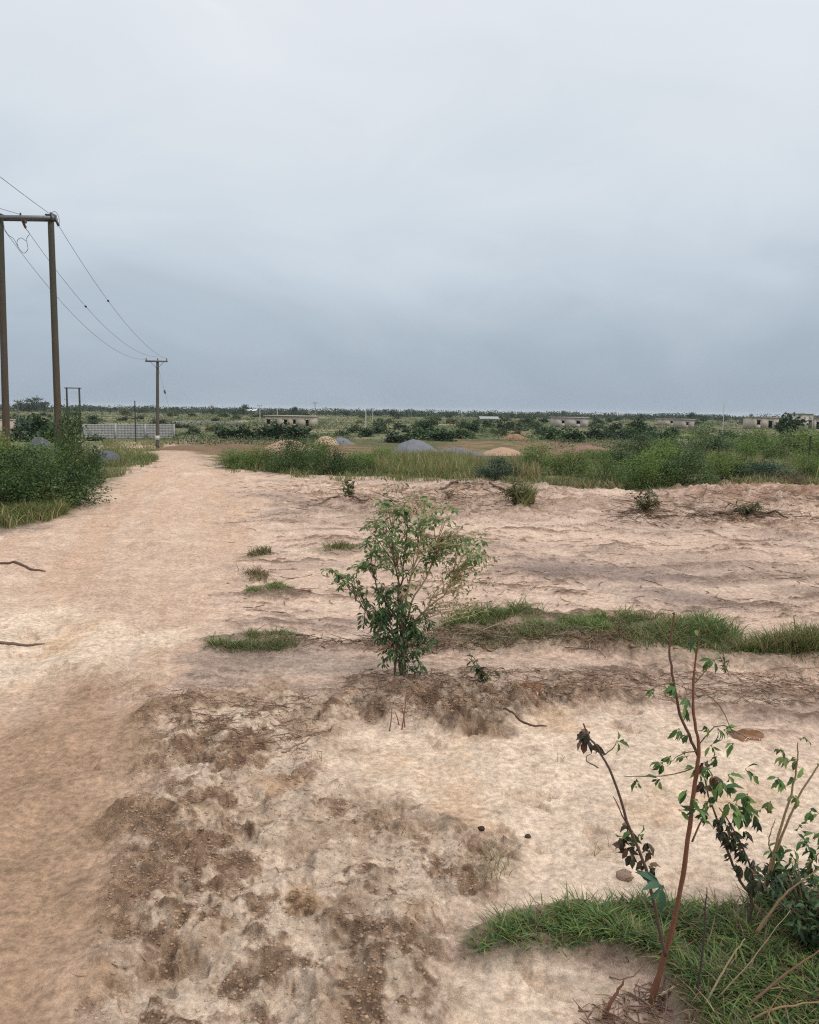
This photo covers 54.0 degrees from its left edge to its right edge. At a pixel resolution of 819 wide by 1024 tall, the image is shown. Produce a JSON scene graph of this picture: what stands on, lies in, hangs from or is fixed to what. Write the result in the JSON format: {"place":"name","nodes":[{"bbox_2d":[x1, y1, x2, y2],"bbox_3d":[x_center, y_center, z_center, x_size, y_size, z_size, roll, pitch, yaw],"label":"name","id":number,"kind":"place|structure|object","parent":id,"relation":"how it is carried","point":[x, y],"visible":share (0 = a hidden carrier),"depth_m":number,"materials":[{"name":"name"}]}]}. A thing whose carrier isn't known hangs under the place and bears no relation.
{"place":"outdoors","nodes":[
{"label":"outdoors","id":0,"kind":"place"},
{"bbox_2d":[0,406,818,1023],"bbox_3d":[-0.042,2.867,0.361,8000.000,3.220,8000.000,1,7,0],"label":"ground","id":1,"kind":"structure","parent":0,"point":[128,580],"depth_m":3.83,"materials":[{"name":"soil"}]},
{"bbox_2d":[0,427,36,479],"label":"shrub","id":2,"kind":"object","parent":1,"relation":"on","point":[2,444],"visible":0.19,"depth_m":16.99,"materials":[{"name":"green plant"}]},
{"bbox_2d":[0,641,44,645],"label":"fallen stick","id":3,"kind":"object","parent":1,"relation":"on","point":[10,643],"visible":1,"depth_m":5.49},
{"bbox_2d":[0,561,45,571],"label":"fallen stick","id":4,"kind":"object","parent":1,"relation":"on","point":[21,564],"visible":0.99,"depth_m":7.99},
{"bbox_2d":[10,419,38,441],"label":"shrub","id":5,"kind":"object","parent":1,"relation":"on","point":[27,430],"visible":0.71,"depth_m":94.13,"materials":[{"name":"green plant"}]},
{"bbox_2d":[0,211,62,450],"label":"utility pole","id":6,"kind":"object","parent":1,"relation":"on","point":[50,218],"visible":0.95,"depth_m":37.13,"materials":[{"name":"brown wood"}]},
{"bbox_2d":[19,395,43,410],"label":"tree","id":7,"kind":"object","parent":1,"relation":"on","point":[29,406],"visible":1,"depth_m":553.39,"materials":[{"name":"green plant"}]},
{"bbox_2d":[21,437,57,454],"bbox_3d":[-15.269,-2.658,33.164,1.784,0.902,1.605,1,7,0],"label":"gravel heap","id":8,"kind":"object","parent":1,"relation":"on","point":[36,440],"visible":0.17,"depth_m":32.89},
{"bbox_2d":[13,412,71,441],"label":"shrub","id":9,"kind":"object","parent":1,"relation":"on","point":[38,422],"visible":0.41,"depth_m":95.68,"materials":[{"name":"green plant"}]},
{"bbox_2d":[1,433,85,482],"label":"shrub","id":10,"kind":"object","parent":1,"relation":"on","point":[43,447],"visible":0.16,"depth_m":17.09,"materials":[{"name":"green plant"}]},
{"bbox_2d":[0,432,92,510],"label":"shrub","id":11,"kind":"object","parent":1,"relation":"on","point":[17,491],"visible":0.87,"depth_m":11.90,"materials":[{"name":"green plant"}]},
{"bbox_2d":[33,419,67,442],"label":"shrub","id":12,"kind":"object","parent":1,"relation":"on","point":[44,430],"visible":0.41,"depth_m":91.95,"materials":[{"name":"green plant"}]},
{"bbox_2d":[0,431,123,507],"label":"shrub","id":13,"kind":"object","parent":1,"relation":"on","point":[84,495],"visible":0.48,"depth_m":12.84,"materials":[{"name":"green plant"}]},
{"bbox_2d":[64,387,81,431],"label":"utility pole","id":14,"kind":"object","parent":1,"relation":"on","point":[78,388],"visible":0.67,"depth_m":133.72,"materials":[{"name":"brown wood"}]},
{"bbox_2d":[39,398,114,486],"bbox_3d":[-6.780,-1.392,16.012,1.589,1.979,1.214,5,8,30],"label":"shrub","id":15,"kind":"object","parent":1,"relation":"on","point":[66,439],"visible":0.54,"depth_m":15.87,"materials":[{"name":"green plant"}]},
{"bbox_2d":[75,444,107,483],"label":"shrub","id":16,"kind":"object","parent":1,"relation":"on","point":[99,471],"visible":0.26,"depth_m":16.90,"materials":[{"name":"green plant"}]},
{"bbox_2d":[98,450,119,462],"bbox_3d":[-9.677,-1.733,25.784,1.175,0.526,1.058,1,7,0],"label":"gravel heap","id":17,"kind":"object","parent":1,"relation":"on","point":[111,454],"visible":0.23,"depth_m":25.59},
{"bbox_2d":[82,424,174,438],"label":"block wall","id":18,"kind":"structure","parent":1,"relation":"on","point":[111,431],"depth_m":107.78,"materials":[{"name":"concrete"}]},
{"bbox_2d":[145,358,178,447],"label":"pole","id":19,"kind":"object","parent":1,"relation":"on","point":[157,436],"visible":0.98,"depth_m":75.22,"materials":[{"name":"brown wood"}]},
{"bbox_2d":[158,445,225,450],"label":"earth heap","id":20,"kind":"object","parent":1,"relation":"on","point":[188,448],"visible":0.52,"depth_m":73.79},
{"bbox_2d":[213,426,232,438],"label":"shrub","id":21,"kind":"object","parent":1,"relation":"on","point":[220,433],"visible":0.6,"depth_m":113.36,"materials":[{"name":"green plant"}]},
{"bbox_2d":[204,442,258,468],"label":"shrub","id":22,"kind":"object","parent":1,"relation":"on","point":[230,460],"visible":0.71,"depth_m":23.71,"materials":[{"name":"green plant"}]},
{"bbox_2d":[210,444,262,449],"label":"earth heap","id":23,"kind":"object","parent":1,"relation":"on","point":[228,446],"visible":0.5,"depth_m":79.40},
{"bbox_2d":[222,424,253,439],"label":"shrub","id":24,"kind":"object","parent":1,"relation":"on","point":[238,430],"visible":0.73,"depth_m":112.35,"materials":[{"name":"green plant"}]},
{"bbox_2d":[240,424,272,439],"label":"shrub","id":25,"kind":"object","parent":1,"relation":"on","point":[258,430],"visible":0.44,"depth_m":112.49,"materials":[{"name":"green plant"}]},
{"bbox_2d":[236,439,278,470],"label":"shrub","id":26,"kind":"object","parent":1,"relation":"on","point":[248,461],"visible":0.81,"depth_m":22.79,"materials":[{"name":"green plant"}]},
{"bbox_2d":[260,421,290,439],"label":"shrub","id":27,"kind":"object","parent":1,"relation":"on","point":[277,429],"visible":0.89,"depth_m":111.76,"materials":[{"name":"green plant"}]},
{"bbox_2d":[259,432,315,473],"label":"shrub","id":28,"kind":"object","parent":1,"relation":"on","point":[284,461],"visible":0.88,"depth_m":22.05,"materials":[{"name":"green plant"}]},
{"bbox_2d":[265,440,312,450],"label":"sand heap","id":29,"kind":"object","parent":1,"relation":"on","point":[273,444],"visible":0.3,"depth_m":79.55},
{"bbox_2d":[263,415,318,426],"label":"unfinished house","id":30,"kind":"structure","parent":1,"relation":"on","point":[309,421],"depth_m":203.66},
{"bbox_2d":[281,422,315,439],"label":"shrub","id":31,"kind":"object","parent":1,"relation":"on","point":[293,430],"visible":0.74,"depth_m":113.04,"materials":[{"name":"green plant"}]},
{"bbox_2d":[301,427,359,474],"bbox_3d":[-2.042,-1.619,21.330,1.875,1.343,1.600,6,9,37],"label":"shrub","id":32,"kind":"object","parent":1,"relation":"on","point":[322,459],"visible":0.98,"depth_m":21.24,"materials":[{"name":"green plant"}]},
{"bbox_2d":[340,477,357,495],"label":"plant","id":33,"kind":"object","parent":1,"relation":"on","point":[349,487],"visible":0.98,"depth_m":13.96,"materials":[{"name":"green plant"}]},
{"bbox_2d":[336,448,382,472],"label":"shrub","id":34,"kind":"object","parent":1,"relation":"on","point":[363,464],"visible":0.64,"depth_m":22.13,"materials":[{"name":"green plant"}]},
{"bbox_2d":[357,427,378,436],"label":"shrub","id":35,"kind":"object","parent":1,"relation":"on","point":[366,432],"visible":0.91,"depth_m":130.59,"materials":[{"name":"green plant"}]},
{"bbox_2d":[361,443,398,461],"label":"shrub","id":36,"kind":"object","parent":1,"relation":"on","point":[383,451],"visible":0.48,"depth_m":27.47,"materials":[{"name":"green plant"}]},
{"bbox_2d":[378,427,419,442],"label":"shrub","id":37,"kind":"object","parent":1,"relation":"on","point":[391,438],"visible":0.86,"depth_m":108.08,"materials":[{"name":"green plant"}]},
{"bbox_2d":[0,435,818,528],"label":"grass","id":38,"kind":"structure","parent":1,"relation":"on","point":[26,511],"depth_m":19.19,"materials":[{"name":"plant"}]},
{"bbox_2d":[0,410,818,450],"bbox_3d":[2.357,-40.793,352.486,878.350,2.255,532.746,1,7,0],"label":"scrub cover","id":39,"kind":"object","parent":1,"relation":"on","point":[262,423],"visible":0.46,"depth_m":195.09,"materials":[{"name":"green plant"}]},
{"bbox_2d":[0,403,818,421],"bbox_3d":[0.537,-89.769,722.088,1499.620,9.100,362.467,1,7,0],"label":"distant woods","id":40,"kind":"object","parent":1,"relation":"on","point":[186,410],"visible":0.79,"depth_m":630.16,"materials":[{"name":"green plant"}]},
{"bbox_2d":[320,478,500,676],"bbox_3d":[0.112,0.391,4.845,0.924,1.248,1.044,8,10,43],"label":"leafy bush","id":41,"kind":"object","parent":1,"relation":"on","point":[381,617],"visible":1,"depth_m":4.76,"materials":[{"name":"green plant"}]},
{"bbox_2d":[387,439,438,453],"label":"gravel heap","id":42,"kind":"object","parent":1,"relation":"on","point":[412,444],"visible":0.37,"depth_m":62.51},
{"bbox_2d":[8,488,818,1023],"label":"earth crumbs","id":43,"kind":"object","parent":1,"relation":"on","point":[292,898],"visible":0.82,"depth_m":3.15,"materials":[{"name":"soil"}]},
{"bbox_2d":[402,425,444,439],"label":"shrub","id":44,"kind":"object","parent":1,"relation":"on","point":[419,433],"visible":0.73,"depth_m":123.57,"materials":[{"name":"green plant"}]},
{"bbox_2d":[425,429,457,441],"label":"shrub","id":45,"kind":"object","parent":1,"relation":"on","point":[443,435],"visible":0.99,"depth_m":117.15,"materials":[{"name":"green plant"}]},
{"bbox_2d":[72,479,818,1023],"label":"dry litter","id":46,"kind":"object","parent":1,"relation":"on","point":[456,629],"visible":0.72,"depth_m":4.87,"materials":[{"name":"plant"}]},
{"bbox_2d":[429,427,481,438],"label":"shrub","id":47,"kind":"object","parent":1,"relation":"on","point":[459,432],"visible":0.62,"depth_m":130.29,"materials":[{"name":"green plant"}]},
{"bbox_2d":[438,447,485,455],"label":"gravel heap","id":48,"kind":"object","parent":1,"relation":"on","point":[461,449],"visible":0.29,"depth_m":64.22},
{"bbox_2d":[463,421,485,432],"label":"shrub","id":49,"kind":"object","parent":1,"relation":"on","point":[473,427],"visible":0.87,"depth_m":170.68,"materials":[{"name":"green plant"}]},
{"bbox_2d":[466,654,505,682],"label":"plant","id":50,"kind":"object","parent":1,"relation":"on","point":[480,672],"visible":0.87,"depth_m":4.71,"materials":[{"name":"green plant"}]},
{"bbox_2d":[461,451,521,480],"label":"shrub","id":51,"kind":"object","parent":1,"relation":"on","point":[497,471],"visible":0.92,"depth_m":20.21,"materials":[{"name":"green plant"}]},
{"bbox_2d":[484,447,519,455],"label":"sand heap","id":52,"kind":"object","parent":1,"relation":"on","point":[504,451],"visible":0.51,"depth_m":69.12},
{"bbox_2d":[491,417,529,430],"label":"shrub","id":53,"kind":"object","parent":1,"relation":"on","point":[506,425],"visible":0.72,"depth_m":194.68,"materials":[{"name":"green plant"}]},
{"bbox_2d":[500,476,536,504],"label":"plant","id":54,"kind":"object","parent":1,"relation":"on","point":[513,488],"visible":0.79,"depth_m":13.90,"materials":[{"name":"green plant"}]},
{"bbox_2d":[248,442,818,488],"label":"tall grass","id":55,"kind":"structure","parent":1,"relation":"on","point":[445,460],"depth_m":23.53,"materials":[{"name":"plant"}]},
{"bbox_2d":[310,564,756,884],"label":"grass sprigs","id":56,"kind":"object","parent":1,"relation":"on","point":[492,858],"depth_m":2.83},
{"bbox_2d":[516,439,555,473],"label":"shrub","id":57,"kind":"object","parent":1,"relation":"on","point":[531,452],"visible":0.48,"depth_m":22.92,"materials":[{"name":"green plant"}]},
{"bbox_2d":[533,426,575,439],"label":"shrub","id":58,"kind":"object","parent":1,"relation":"on","point":[550,433],"visible":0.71,"depth_m":130.27,"materials":[{"name":"green plant"}]},
{"bbox_2d":[550,417,589,427],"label":"unfinished house","id":59,"kind":"structure","parent":1,"relation":"on","point":[582,422],"depth_m":253.28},
{"bbox_2d":[542,442,598,475],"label":"shrub","id":60,"kind":"object","parent":1,"relation":"on","point":[563,466],"visible":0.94,"depth_m":22.13,"materials":[{"name":"green plant"}]},
{"bbox_2d":[560,428,586,442],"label":"shrub","id":61,"kind":"object","parent":1,"relation":"on","point":[571,435],"visible":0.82,"depth_m":120.43,"materials":[{"name":"green plant"}]},
{"bbox_2d":[556,445,611,452],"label":"earth heap","id":62,"kind":"object","parent":1,"relation":"on","point":[582,448],"visible":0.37,"depth_m":86.03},
{"bbox_2d":[583,427,607,438],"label":"shrub","id":63,"kind":"object","parent":1,"relation":"on","point":[593,432],"visible":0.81,"depth_m":135.62,"materials":[{"name":"green plant"}]},
{"bbox_2d":[574,445,634,483],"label":"shrub","id":64,"kind":"object","parent":1,"relation":"on","point":[613,475],"visible":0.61,"depth_m":19.39,"materials":[{"name":"green plant"}]},
{"bbox_2d":[603,979,624,1018],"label":"dead stem","id":65,"kind":"object","parent":1,"relation":"on","point":[612,999],"visible":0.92,"depth_m":2.13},
{"bbox_2d":[601,428,633,439],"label":"shrub","id":66,"kind":"object","parent":1,"relation":"on","point":[620,435],"visible":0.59,"depth_m":137.22,"materials":[{"name":"green plant"}]},
{"bbox_2d":[600,442,641,469],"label":"shrub","id":67,"kind":"object","parent":1,"relation":"on","point":[622,455],"visible":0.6,"depth_m":25.56,"materials":[{"name":"green plant"}]},
{"bbox_2d":[423,593,818,662],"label":"grass strip","id":68,"kind":"object","parent":1,"relation":"on","point":[714,629],"depth_m":5.54,"materials":[{"name":"plant"}]},
{"bbox_2d":[616,869,633,881],"bbox_3d":[0.746,1.260,2.787,0.061,0.043,0.048,1,7,0],"label":"clod","id":69,"kind":"object","parent":1,"relation":"on","point":[624,875],"visible":0.99,"depth_m":2.77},
{"bbox_2d":[626,427,647,439],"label":"shrub","id":70,"kind":"object","parent":1,"relation":"on","point":[632,429],"visible":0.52,"depth_m":137.80,"materials":[{"name":"green plant"}]},
{"bbox_2d":[456,871,818,1023],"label":"grass","id":71,"kind":"structure","parent":1,"relation":"on","point":[624,921],"depth_m":2.36,"materials":[{"name":"plant"}]},
{"bbox_2d":[628,416,653,435],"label":"shrub","id":72,"kind":"object","parent":1,"relation":"on","point":[640,423],"visible":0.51,"depth_m":154.34,"materials":[{"name":"green plant"}]},
{"bbox_2d":[599,431,688,455],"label":"shrub","id":73,"kind":"object","parent":1,"relation":"on","point":[637,447],"visible":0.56,"depth_m":80.78,"materials":[{"name":"green plant"}]},
{"bbox_2d":[630,485,661,511],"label":"plant","id":74,"kind":"object","parent":1,"relation":"on","point":[648,504],"visible":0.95,"depth_m":12.81,"materials":[{"name":"green plant"}]},
{"bbox_2d":[609,443,684,489],"bbox_3d":[5.315,-1.027,17.885,1.722,1.090,1.936,1,7,4],"label":"shrub","id":75,"kind":"object","parent":1,"relation":"on","point":[646,472],"visible":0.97,"depth_m":17.65,"materials":[{"name":"green plant"}]},
{"bbox_2d":[646,427,680,440],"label":"shrub","id":76,"kind":"object","parent":1,"relation":"on","point":[666,434],"visible":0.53,"depth_m":131.68,"materials":[{"name":"green plant"}]},
{"bbox_2d":[657,419,674,425],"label":"unfinished house","id":77,"kind":"structure","parent":1,"relation":"on","point":[669,422],"depth_m":327.82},
{"bbox_2d":[576,612,758,1004],"bbox_3d":[0.677,0.815,2.116,0.496,1.110,0.133,0,7,-5],"label":"sapling","id":78,"kind":"object","parent":1,"relation":"on","point":[715,782],"visible":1,"depth_m":2.12,"materials":[{"name":"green plant"}]},
{"bbox_2d":[628,437,706,471],"bbox_3d":[7.899,-1.755,24.569,2.314,1.171,2.486,6,9,38],"label":"shrub","id":79,"kind":"object","parent":1,"relation":"on","point":[664,450],"visible":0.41,"depth_m":24.57,"materials":[{"name":"green plant"}]},
{"bbox_2d":[674,419,695,428],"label":"unfinished house","id":80,"kind":"structure","parent":1,"relation":"on","point":[681,423],"depth_m":260.28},
{"bbox_2d":[654,428,717,459],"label":"shrub","id":81,"kind":"object","parent":1,"relation":"on","point":[678,436],"visible":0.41,"depth_m":47.78,"materials":[{"name":"green plant"}]},
{"bbox_2d":[650,442,733,484],"bbox_3d":[6.144,-1.022,17.906,1.958,1.103,1.960,-5,9,-38],"label":"shrub","id":82,"kind":"object","parent":1,"relation":"on","point":[683,474],"visible":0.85,"depth_m":17.84,"materials":[{"name":"green plant"}]},
{"bbox_2d":[694,887,706,999],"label":"dead stem","id":83,"kind":"object","parent":1,"relation":"on","point":[700,969],"visible":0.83,"depth_m":2.12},
{"bbox_2d":[682,418,740,453],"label":"shrub","id":84,"kind":"object","parent":1,"relation":"on","point":[721,444],"visible":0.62,"depth_m":82.72,"materials":[{"name":"green plant"}]},
{"bbox_2d":[714,653,729,672],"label":"plant","id":85,"kind":"object","parent":1,"relation":"on","point":[724,666],"visible":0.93,"depth_m":4.94,"materials":[{"name":"green plant"}]},
{"bbox_2d":[704,938,744,1004],"bbox_3d":[0.813,1.243,2.115,0.124,0.264,0.009,1,7,0],"label":"dead stem","id":86,"kind":"object","parent":1,"relation":"on","point":[719,977],"visible":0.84,"depth_m":2.11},
{"bbox_2d":[695,450,760,481],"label":"shrub","id":87,"kind":"object","parent":1,"relation":"on","point":[726,464],"visible":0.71,"depth_m":20.38,"materials":[{"name":"green plant"}]},
{"bbox_2d":[702,776,766,922],"bbox_3d":[0.960,1.041,2.398,0.209,0.576,0.130,1,7,0],"label":"sapling","id":88,"kind":"object","parent":1,"relation":"on","point":[753,887],"visible":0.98,"depth_m":2.38,"materials":[{"name":"green plant"}]},
{"bbox_2d":[701,439,782,471],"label":"shrub","id":89,"kind":"object","parent":1,"relation":"on","point":[750,446],"visible":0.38,"depth_m":26.95,"materials":[{"name":"green plant"}]},
{"bbox_2d":[722,499,763,514],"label":"plant","id":90,"kind":"object","parent":1,"relation":"on","point":[747,509],"visible":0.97,"depth_m":12.22,"materials":[{"name":"green plant"}]},
{"bbox_2d":[727,729,763,741],"bbox_3d":[1.678,1.127,3.998,0.169,0.050,0.129,-1,7,-13],"label":"stone","id":91,"kind":"object","parent":1,"relation":"on","point":[754,735],"visible":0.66,"depth_m":3.98,"materials":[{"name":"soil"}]},
{"bbox_2d":[713,509,787,517],"bbox_3d":[5.204,0.001,12.521,1.122,0.131,0.637,1,7,0],"label":"fallen stick","id":92,"kind":"object","parent":1,"relation":"on","point":[720,512],"visible":0.63,"depth_m":12.42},
{"bbox_2d":[716,910,790,999],"bbox_3d":[0.882,1.218,2.131,0.233,0.352,0.007,1,7,0],"label":"dead stem","id":93,"kind":"object","parent":1,"relation":"on","point":[732,981],"visible":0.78,"depth_m":2.13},
{"bbox_2d":[718,422,796,458],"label":"shrub","id":94,"kind":"object","parent":1,"relation":"on","point":[757,438],"visible":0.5,"depth_m":75.20,"materials":[{"name":"green plant"}]},
{"bbox_2d":[743,417,780,429],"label":"unfinished house","id":95,"kind":"structure","parent":1,"relation":"on","point":[764,422],"depth_m":268.22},
{"bbox_2d":[718,458,808,481],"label":"shrub","id":96,"kind":"object","parent":1,"relation":"on","point":[763,467],"visible":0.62,"depth_m":20.02,"materials":[{"name":"green plant"}]},
{"bbox_2d":[740,950,818,1012],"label":"dead stem","id":97,"kind":"object","parent":1,"relation":"on","point":[763,992],"visible":0.91,"depth_m":2.09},
{"bbox_2d":[747,1001,818,1022],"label":"dead stem","id":98,"kind":"object","parent":1,"relation":"on","point":[774,1009],"visible":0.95,"depth_m":2.06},
{"bbox_2d":[754,860,814,899],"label":"plant","id":99,"kind":"object","parent":1,"relation":"on","point":[771,877],"visible":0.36,"depth_m":2.56,"materials":[{"name":"green plant"}]},
{"bbox_2d":[754,737,818,912],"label":"sapling","id":100,"kind":"object","parent":1,"relation":"on","point":[777,852],"visible":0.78,"depth_m":2.55,"materials":[{"name":"green plant"}]},
{"bbox_2d":[755,868,818,933],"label":"dead stem","id":101,"kind":"object","parent":1,"relation":"on","point":[763,921],"visible":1,"depth_m":2.25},
{"bbox_2d":[762,421,818,458],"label":"shrub","id":102,"kind":"object","parent":1,"relation":"on","point":[795,442],"visible":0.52,"depth_m":76.97,"materials":[{"name":"green plant"}]},
{"bbox_2d":[774,412,808,433],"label":"shrub","id":103,"kind":"object","parent":1,"relation":"on","point":[784,422],"visible":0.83,"depth_m":207.77,"materials":[{"name":"green plant"}]},
{"bbox_2d":[770,863,818,953],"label":"plant","id":104,"kind":"object","parent":1,"relation":"on","point":[805,918],"visible":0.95,"depth_m":2.34,"materials":[{"name":"green plant"}]},
{"bbox_2d":[773,470,818,483],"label":"plant","id":105,"kind":"object","parent":1,"relation":"on","point":[795,479],"visible":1,"depth_m":15.56,"materials":[{"name":"green plant"}]},
{"bbox_2d":[779,424,818,464],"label":"shrub","id":106,"kind":"object","parent":1,"relation":"on","point":[813,444],"visible":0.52,"depth_m":34.19,"materials":[{"name":"green plant"}]},
{"bbox_2d":[788,413,813,430],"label":"unfinished house","id":107,"kind":"structure","parent":1,"relation":"on","point":[809,417],"depth_m":253.18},
{"bbox_2d":[783,445,818,478],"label":"shrub","id":108,"kind":"object","parent":1,"relation":"on","point":[810,467],"visible":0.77,"depth_m":21.53,"materials":[{"name":"green plant"}]},
{"bbox_2d":[0,0,818,416],"label":"sky","id":109,"kind":"structure","parent":0,"point":[584,206],"materials":[{"name":"grey"}]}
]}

